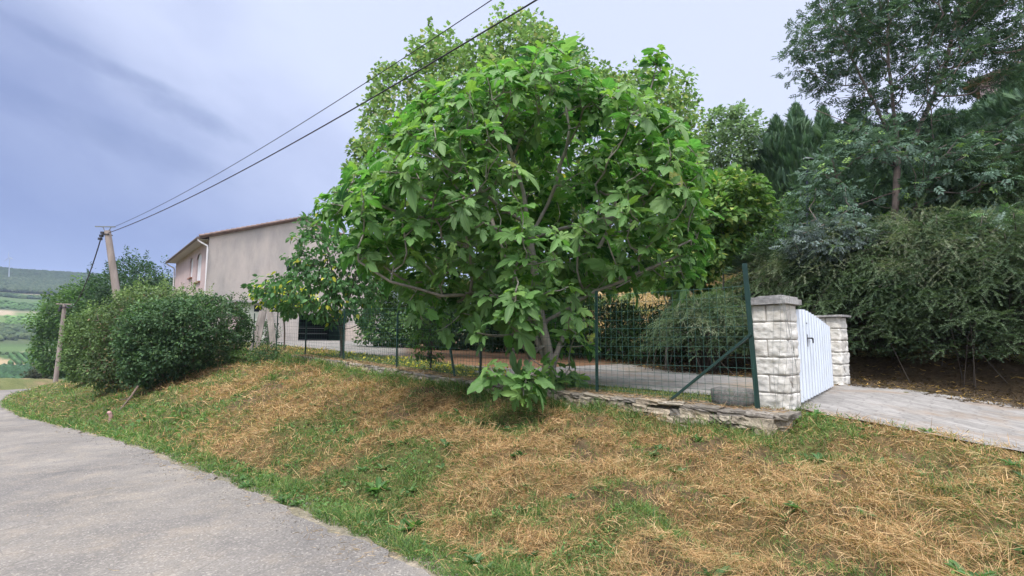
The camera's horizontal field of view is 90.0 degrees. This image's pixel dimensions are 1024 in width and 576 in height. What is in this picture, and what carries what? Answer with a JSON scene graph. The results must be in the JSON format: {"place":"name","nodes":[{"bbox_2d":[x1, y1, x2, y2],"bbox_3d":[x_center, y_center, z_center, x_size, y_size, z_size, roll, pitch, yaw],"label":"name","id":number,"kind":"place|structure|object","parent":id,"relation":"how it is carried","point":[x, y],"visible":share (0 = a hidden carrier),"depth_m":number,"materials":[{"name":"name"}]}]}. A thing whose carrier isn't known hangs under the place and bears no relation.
{"place":"outdoors","nodes":[
{"label":"outdoors","id":0,"kind":"place"},
{"bbox_2d":[0,389,503,575],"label":"road","id":1,"kind":"structure","parent":0,"point":[142,518],"depth_m":4.83,"materials":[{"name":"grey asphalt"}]},
{"bbox_2d":[0,271,1023,575],"bbox_3d":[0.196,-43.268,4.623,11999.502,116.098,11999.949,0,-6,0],"label":"ground","id":2,"kind":"structure","parent":0,"point":[1010,371],"depth_m":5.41,"materials":[{"name":"beige plant"}]},
{"bbox_2d":[5,252,13,276],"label":"wind turbine","id":3,"kind":"object","parent":2,"relation":"on","point":[9,264],"visible":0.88,"depth_m":565.49,"materials":[{"name":"white metal"}]},
{"bbox_2d":[0,363,31,377],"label":"vineyard","id":4,"kind":"object","parent":2,"relation":"on","point":[11,371],"visible":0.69,"depth_m":190.53,"materials":[{"name":"green plant"}]},
{"bbox_2d":[3,314,43,324],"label":"vineyard","id":5,"kind":"object","parent":2,"relation":"on","point":[15,319],"visible":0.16,"depth_m":344.47,"materials":[{"name":"green plant"}]},
{"bbox_2d":[7,351,55,365],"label":"vineyard","id":6,"kind":"object","parent":2,"relation":"on","point":[13,359],"visible":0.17,"depth_m":227.66,"materials":[{"name":"green plant"}]},
{"bbox_2d":[0,299,74,310],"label":"vineyard","id":7,"kind":"object","parent":2,"relation":"on","point":[4,303],"visible":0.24,"depth_m":404.14,"materials":[{"name":"green plant"}]},
{"bbox_2d":[20,366,63,378],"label":"verge bush","id":8,"kind":"object","parent":2,"relation":"on","point":[33,374],"visible":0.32,"depth_m":60.22,"materials":[{"name":"green plant"}]},
{"bbox_2d":[0,292,109,354],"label":"valley bushes","id":9,"kind":"object","parent":2,"relation":"on","point":[14,332],"visible":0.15,"depth_m":297.94,"materials":[{"name":"green plant"}]},
{"bbox_2d":[53,303,71,382],"bbox_3d":[-33.325,4.159,37.772,1.103,6.076,0.340,0,-6,0],"label":"utility pole","id":10,"kind":"object","parent":2,"relation":"on","point":[62,306],"visible":0.72,"depth_m":37.72,"materials":[{"name":"concrete"}]},
{"bbox_2d":[21,273,111,378],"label":"field tree","id":11,"kind":"object","parent":2,"relation":"on","point":[48,328],"visible":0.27,"depth_m":50.70,"materials":[{"name":"green plant"}]},
{"bbox_2d":[0,266,174,296],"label":"hill woodland","id":12,"kind":"object","parent":2,"relation":"on","point":[33,281],"visible":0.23,"depth_m":573.08,"materials":[{"name":"green plant"}]},
{"bbox_2d":[53,299,124,385],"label":"hedge bush","id":13,"kind":"object","parent":2,"relation":"on","point":[71,353],"visible":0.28,"depth_m":23.67,"materials":[{"name":"green plant"}]},
{"bbox_2d":[95,226,119,302],"bbox_3d":[-20.742,0.314,26.616,2.367,7.176,0.400,0,-6,0],"label":"utility pole","id":14,"kind":"object","parent":2,"relation":"on","point":[115,285],"visible":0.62,"depth_m":26.72,"materials":[{"name":"concrete"}]},
{"bbox_2d":[65,237,101,307],"bbox_3d":[-27.387,-0.546,32.437,16.541,3.268,0.056,-6,-8,44],"label":"overhead cable","id":15,"kind":"object","parent":14,"relation":"attached to","point":[89,273],"visible":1,"depth_m":29.16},
{"bbox_2d":[114,0,491,226],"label":"overhead cable","id":16,"kind":"object","parent":14,"relation":"attached to","point":[334,102],"visible":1,"depth_m":13.20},
{"bbox_2d":[109,0,536,232],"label":"overhead cable","id":17,"kind":"object","parent":14,"relation":"attached to","point":[507,17],"visible":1,"depth_m":12.46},
{"bbox_2d":[106,411,112,421],"bbox_3d":[-10.937,3.526,13.923,0.139,0.353,0.095,0,-6,0],"label":"marker stake","id":18,"kind":"object","parent":2,"relation":"on","point":[110,414],"visible":0.66,"depth_m":13.90,"materials":[{"name":"plastic"}]},
{"bbox_2d":[70,284,165,394],"bbox_3d":[-14.049,1.901,19.133,3.411,4.148,3.494,0,-6,0],"label":"hedge bush","id":19,"kind":"object","parent":2,"relation":"on","point":[106,360],"visible":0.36,"depth_m":18.07,"materials":[{"name":"green plant"}]},
{"bbox_2d":[80,246,174,314],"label":"tree","id":20,"kind":"object","parent":2,"relation":"on","point":[99,287],"visible":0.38,"depth_m":48.55,"materials":[{"name":"green plant"}]},
{"bbox_2d":[120,386,138,409],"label":"dead branch","id":21,"kind":"object","parent":2,"relation":"on","point":[130,397],"visible":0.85,"depth_m":15.06,"materials":[{"name":"brown wood"}]},
{"bbox_2d":[88,272,213,325],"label":"hedge bush","id":22,"kind":"object","parent":2,"relation":"on","point":[161,291],"visible":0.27,"depth_m":20.02,"materials":[{"name":"green plant"}]},
{"bbox_2d":[108,291,258,388],"bbox_3d":[-11.252,1.780,17.782,4.039,3.543,4.621,0,-6,0],"label":"hedge bush","id":23,"kind":"object","parent":2,"relation":"on","point":[175,346],"visible":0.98,"depth_m":16.35,"materials":[{"name":"green plant"}]},
{"bbox_2d":[225,347,258,366],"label":"brow shrub","id":24,"kind":"object","parent":2,"relation":"on","point":[237,354],"visible":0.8,"depth_m":17.32,"materials":[{"name":"green plant"}]},
{"bbox_2d":[227,300,264,341],"bbox_3d":[-15.219,2.407,29.259,1.873,3.176,2.898,5,-8,-41],"label":"lean to shed","id":25,"kind":"object","parent":2,"relation":"on","point":[252,310],"visible":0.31,"depth_m":28.53,"materials":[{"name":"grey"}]},
{"bbox_2d":[254,305,260,311],"bbox_3d":[-14.286,1.155,28.756,0.301,0.358,0.262,0,-6,0],"label":"window","id":26,"kind":"structure","parent":25,"relation":"in","point":[257,309],"depth_m":28.73,"materials":[{"name":"black glass"}]},
{"bbox_2d":[249,311,261,352],"bbox_3d":[-10.815,1.915,21.584,0.160,1.942,0.556,-4,-7,33],"label":"timber plank","id":27,"kind":"object","parent":2,"relation":"on","point":[257,323],"visible":0.57,"depth_m":21.61,"materials":[{"name":"grey wood"}]},
{"bbox_2d":[255,307,265,348],"bbox_3d":[-10.607,1.743,21.622,0.197,1.926,0.544,-1,-6,11],"label":"timber plank","id":28,"kind":"object","parent":2,"relation":"on","point":[261,324],"visible":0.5,"depth_m":21.61,"materials":[{"name":"grey wood"}]},
{"bbox_2d":[248,340,288,363],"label":"brow shrub","id":29,"kind":"object","parent":2,"relation":"on","point":[272,353],"visible":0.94,"depth_m":16.87,"materials":[{"name":"green plant"}]},
{"bbox_2d":[257,319,282,344],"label":"brow shrub","id":30,"kind":"object","parent":2,"relation":"on","point":[266,334],"visible":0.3,"depth_m":23.66,"materials":[{"name":"green plant"}]},
{"bbox_2d":[266,308,275,346],"bbox_3d":[-10.188,1.629,21.669,0.885,2.067,0.255,-5,-8,40],"label":"timber plank","id":31,"kind":"object","parent":2,"relation":"on","point":[270,321],"visible":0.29,"depth_m":21.61,"materials":[{"name":"grey wood"}]},
{"bbox_2d":[165,216,387,340],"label":"house","id":32,"kind":"structure","parent":2,"relation":"on","point":[227,261],"depth_m":36.70,"materials":[{"name":"paint"}]},
{"bbox_2d":[187,259,192,279],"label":"window","id":33,"kind":"structure","parent":32,"relation":"in","point":[190,259],"depth_m":39.15,"materials":[{"name":"glass"}]},
{"bbox_2d":[193,252,201,283],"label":"window","id":34,"kind":"structure","parent":32,"relation":"in","point":[200,256],"depth_m":36.91,"materials":[{"name":"glass"}]},
{"bbox_2d":[247,280,321,349],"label":"yellowing tree","id":35,"kind":"object","parent":2,"relation":"on","point":[252,298],"visible":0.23,"depth_m":19.25,"materials":[{"name":"green plant"}]},
{"bbox_2d":[240,205,384,357],"bbox_3d":[-5.879,-0.088,15.594,4.076,4.868,2.680,0,-6,0],"label":"fruit tree","id":36,"kind":"object","parent":2,"relation":"on","point":[332,282],"visible":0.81,"depth_m":15.08,"materials":[{"name":"green plant"}]},
{"bbox_2d":[345,325,367,340],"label":"yard wall","id":37,"kind":"structure","parent":2,"relation":"on","point":[352,333],"depth_m":38.91,"materials":[{"name":"white paint"}]},
{"bbox_2d":[363,476,389,495],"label":"dock plant","id":38,"kind":"object","parent":2,"relation":"on","point":[374,488],"visible":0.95,"depth_m":5.47,"materials":[{"name":"green plant"}]},
{"bbox_2d":[265,345,521,376],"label":"fallen leaves","id":39,"kind":"object","parent":2,"relation":"on","point":[459,372],"visible":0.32,"depth_m":13.32,"materials":[{"name":"brown plant"}]},
{"bbox_2d":[352,271,437,347],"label":"evergreen shrub","id":40,"kind":"object","parent":2,"relation":"on","point":[384,329],"visible":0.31,"depth_m":25.89,"materials":[{"name":"green plant"}]},
{"bbox_2d":[401,519,424,531],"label":"dock plant","id":41,"kind":"object","parent":2,"relation":"on","point":[410,524],"visible":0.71,"depth_m":4.43,"materials":[{"name":"green plant"}]},
{"bbox_2d":[404,273,456,371],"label":"sapling","id":42,"kind":"object","parent":2,"relation":"on","point":[417,338],"visible":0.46,"depth_m":11.40,"materials":[{"name":"green plant"}]},
{"bbox_2d":[408,291,502,350],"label":"evergreen shrub","id":43,"kind":"object","parent":2,"relation":"on","point":[461,336],"visible":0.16,"depth_m":24.25,"materials":[{"name":"green plant"}]},
{"bbox_2d":[0,347,1023,575],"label":"green grass","id":44,"kind":"structure","parent":2,"relation":"on","point":[264,479],"depth_m":5.42,"materials":[{"name":"green plant"}]},
{"bbox_2d":[311,35,723,413],"bbox_3d":[0.020,-1.327,9.077,7.561,6.451,5.341,0,-6,0],"label":"fig tree","id":45,"kind":"object","parent":2,"relation":"on","point":[523,292],"visible":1,"depth_m":7.80,"materials":[{"name":"green plant"}]},
{"bbox_2d":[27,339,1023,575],"bbox_3d":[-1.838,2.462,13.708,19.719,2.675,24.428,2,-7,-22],"label":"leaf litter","id":46,"kind":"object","parent":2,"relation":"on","point":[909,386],"visible":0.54,"depth_m":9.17,"materials":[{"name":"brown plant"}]},
{"bbox_2d":[339,0,712,356],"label":"linden tree","id":47,"kind":"object","parent":2,"relation":"on","point":[543,35],"visible":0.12,"depth_m":16.67,"materials":[{"name":"green plant"}]},
{"bbox_2d":[509,550,542,565],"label":"dock plant","id":48,"kind":"object","parent":2,"relation":"on","point":[531,558],"visible":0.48,"depth_m":3.71,"materials":[{"name":"green plant"}]},
{"bbox_2d":[476,290,584,352],"bbox_3d":[0.819,1.490,23.451,5.066,3.484,3.962,0,-6,0],"label":"evergreen shrub","id":49,"kind":"object","parent":2,"relation":"on","point":[496,342],"visible":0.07,"depth_m":22.18,"materials":[{"name":"green plant"}]},
{"bbox_2d":[291,355,801,435],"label":"stone wall","id":50,"kind":"structure","parent":2,"relation":"on","point":[772,421],"depth_m":6.22,"materials":[{"name":"grey stone"}]},
{"bbox_2d":[252,263,801,410],"bbox_3d":[-3.905,1.252,13.431,0.412,2.075,20.932,5,-8,-42],"label":"wire fence","id":51,"kind":"object","parent":50,"relation":"on","point":[750,337],"visible":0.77,"depth_m":7.05,"materials":[{"name":"green metal"}]},
{"bbox_2d":[711,387,753,406],"bbox_3d":[2.641,1.307,6.146,0.256,0.223,0.429,4,-7,-36],"label":"concrete block","id":52,"kind":"object","parent":50,"relation":"on","point":[734,393],"depth_m":6.03,"materials":[{"name":"concrete"}]},
{"bbox_2d":[549,292,647,359],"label":"evergreen shrub","id":53,"kind":"object","parent":2,"relation":"on","point":[615,306],"visible":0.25,"depth_m":18.98,"materials":[{"name":"green plant"}]},
{"bbox_2d":[221,266,1023,411],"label":"yard grass","id":54,"kind":"structure","parent":2,"relation":"on","point":[695,395],"depth_m":11.72,"materials":[{"name":"green plant"}]},
{"bbox_2d":[594,301,694,364],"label":"evergreen shrub","id":55,"kind":"object","parent":2,"relation":"on","point":[622,332],"visible":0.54,"depth_m":16.39,"materials":[{"name":"green plant"}]},
{"bbox_2d":[278,354,1023,498],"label":"tall grass stalks","id":56,"kind":"object","parent":2,"relation":"on","point":[789,447],"depth_m":5.30,"materials":[{"name":"plant"}]},
{"bbox_2d":[631,289,749,374],"bbox_3d":[4.876,1.048,12.809,3.654,2.156,3.838,0,-6,0],"label":"arching shrub","id":57,"kind":"object","parent":2,"relation":"on","point":[721,324],"visible":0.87,"depth_m":12.39,"materials":[{"name":"green plant"}]},
{"bbox_2d":[637,162,783,367],"bbox_3d":[5.378,-0.521,14.255,3.711,5.924,4.184,0,-6,0],"label":"maple tree","id":58,"kind":"object","parent":2,"relation":"on","point":[737,204],"visible":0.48,"depth_m":13.27,"materials":[{"name":"green plant"}]},
{"bbox_2d":[698,98,768,290],"bbox_3d":[10.272,-4.257,24.532,3.701,9.087,5.610,0,-6,0],"label":"pale tree","id":59,"kind":"object","parent":2,"relation":"on","point":[729,122],"visible":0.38,"depth_m":23.43,"materials":[{"name":"green plant"}]},
{"bbox_2d":[710,286,778,337],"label":"arching shrub","id":60,"kind":"object","parent":2,"relation":"on","point":[741,300],"visible":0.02,"depth_m":15.77,"materials":[{"name":"green plant"}]},
{"bbox_2d":[721,156,789,275],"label":"conifer","id":61,"kind":"object","parent":2,"relation":"on","point":[737,260],"visible":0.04,"depth_m":22.85,"materials":[{"name":"green plant"}]},
{"bbox_2d":[733,113,816,273],"bbox_3d":[12.066,-4.190,22.377,4.753,7.421,4.780,0,-6,0],"label":"conifer","id":62,"kind":"object","parent":2,"relation":"on","point":[773,139],"visible":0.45,"depth_m":22.24,"materials":[{"name":"green plant"}]},
{"bbox_2d":[751,295,801,410],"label":"gate pillar","id":63,"kind":"structure","parent":2,"relation":"on","point":[765,311],"depth_m":6.05,"materials":[{"name":"stone"}]},
{"bbox_2d":[796,309,833,401],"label":"garden gate","id":64,"kind":"structure","parent":63,"relation":"attached to","point":[815,357],"depth_m":6.99,"materials":[{"name":"metal"}]},
{"bbox_2d":[737,98,828,257],"bbox_3d":[12.640,-4.516,22.194,5.373,7.644,4.589,1,-6,-11],"label":"conifer","id":65,"kind":"object","parent":2,"relation":"on","point":[799,127],"visible":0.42,"depth_m":21.53,"materials":[{"name":"green plant"}]},
{"bbox_2d":[739,188,841,259],"bbox_3d":[10.980,-1.989,19.797,4.214,3.985,3.160,0,-6,0],"label":"green shrub","id":66,"kind":"object","parent":2,"relation":"on","point":[765,239],"visible":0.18,"depth_m":19.71,"materials":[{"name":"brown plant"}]},
{"bbox_2d":[713,235,874,359],"bbox_3d":[7.295,0.376,13.329,4.278,3.491,4.287,0,-6,0],"label":"arching shrub","id":67,"kind":"object","parent":2,"relation":"on","point":[768,262],"visible":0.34,"depth_m":12.96,"materials":[{"name":"green plant"}]},
{"bbox_2d":[799,157,813,228],"bbox_3d":[9.789,-1.904,16.803,0.483,4.933,0.444,-3,-7,22],"label":"garden lamp","id":68,"kind":"object","parent":2,"relation":"on","point":[810,159],"visible":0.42,"depth_m":16.93,"materials":[{"name":"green metal"}]},
{"bbox_2d":[808,409,825,417],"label":"dock plant","id":69,"kind":"object","parent":2,"relation":"on","point":[817,412],"visible":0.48,"depth_m":5.67,"materials":[{"name":"green plant"}]},
{"bbox_2d":[814,314,850,384],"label":"gate pillar","id":70,"kind":"structure","parent":2,"relation":"on","point":[837,324],"depth_m":9.06,"materials":[{"name":"stone"}]},
{"bbox_2d":[791,105,876,236],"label":"conifer","id":71,"kind":"object","parent":2,"relation":"on","point":[821,108],"visible":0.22,"depth_m":21.21,"materials":[{"name":"green plant"}]},
{"bbox_2d":[769,210,900,274],"bbox_3d":[7.307,-0.106,11.616,2.440,3.316,2.382,5,-8,-39],"label":"grey leaved shrub","id":72,"kind":"object","parent":2,"relation":"on","point":[802,238],"visible":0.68,"depth_m":11.36,"materials":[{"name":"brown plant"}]},
{"bbox_2d":[805,114,923,223],"bbox_3d":[14.427,-4.553,20.864,4.412,6.092,4.514,-6,-8,44],"label":"conifer","id":73,"kind":"object","parent":2,"relation":"on","point":[876,180],"visible":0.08,"depth_m":19.86,"materials":[{"name":"green plant"}]},
{"bbox_2d":[738,211,1013,371],"bbox_3d":[8.017,0.175,11.719,5.111,3.665,5.355,0,-6,0],"label":"arching shrub","id":74,"kind":"object","parent":2,"relation":"on","point":[826,285],"visible":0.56,"depth_m":10.89,"materials":[{"name":"green plant"}]},
{"bbox_2d":[842,112,947,221],"bbox_3d":[15.420,-4.576,20.707,4.952,5.374,5.060,0,-6,0],"label":"conifer","id":75,"kind":"object","parent":2,"relation":"on","point":[907,124],"visible":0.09,"depth_m":19.73,"materials":[{"name":"green plant"}]},
{"bbox_2d":[767,0,1023,250],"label":"ash tree","id":76,"kind":"object","parent":2,"relation":"on","point":[889,150],"visible":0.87,"depth_m":12.95,"materials":[{"name":"green plant"}]},
{"bbox_2d":[804,193,1023,388],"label":"arching shrub","id":77,"kind":"object","parent":2,"relation":"on","point":[922,229],"visible":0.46,"depth_m":10.10,"materials":[{"name":"green plant"}]},
{"bbox_2d":[878,105,970,210],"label":"conifer","id":78,"kind":"object","parent":2,"relation":"on","point":[945,129],"visible":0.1,"depth_m":19.51,"materials":[{"name":"green plant"}]},
{"bbox_2d":[884,189,985,228],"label":"bright shrub","id":79,"kind":"object","parent":2,"relation":"on","point":[906,206],"visible":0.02,"depth_m":16.34,"materials":[{"name":"green plant"}]},
{"bbox_2d":[852,203,1023,387],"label":"arching shrub","id":80,"kind":"object","parent":2,"relation":"on","point":[1005,346],"visible":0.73,"depth_m":9.35,"materials":[{"name":"green plant"}]},
{"bbox_2d":[875,139,1023,229],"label":"arching shrub","id":81,"kind":"object","parent":2,"relation":"on","point":[949,203],"visible":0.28,"depth_m":12.19,"materials":[{"name":"green plant"}]},
{"bbox_2d":[914,200,1023,272],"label":"grey leaved shrub","id":82,"kind":"object","parent":2,"relation":"on","point":[1007,209],"visible":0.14,"depth_m":9.88,"materials":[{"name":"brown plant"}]},
{"bbox_2d":[948,92,1023,190],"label":"conifer","id":83,"kind":"object","parent":2,"relation":"on","point":[979,101],"visible":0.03,"depth_m":18.82,"materials":[{"name":"green plant"}]},
{"bbox_2d":[958,61,1023,181],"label":"conifer","id":84,"kind":"object","parent":2,"relation":"on","point":[1000,105],"visible":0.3,"depth_m":16.76,"materials":[{"name":"green plant"}]},
{"bbox_2d":[961,61,1020,99],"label":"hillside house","id":85,"kind":"structure","parent":2,"relation":"on","point":[977,93],"depth_m":27.70,"materials":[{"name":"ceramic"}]},
{"bbox_2d":[0,0,1023,291],"label":"sky","id":86,"kind":"structure","parent":0,"point":[111,111],"materials":[{"name":"blue"}]},
{"bbox_2d":[477,364,1023,451],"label":"driveway","id":87,"kind":"structure","parent":0,"point":[918,409],"depth_m":6.83,"materials":[{"name":"concrete"}]}
]}

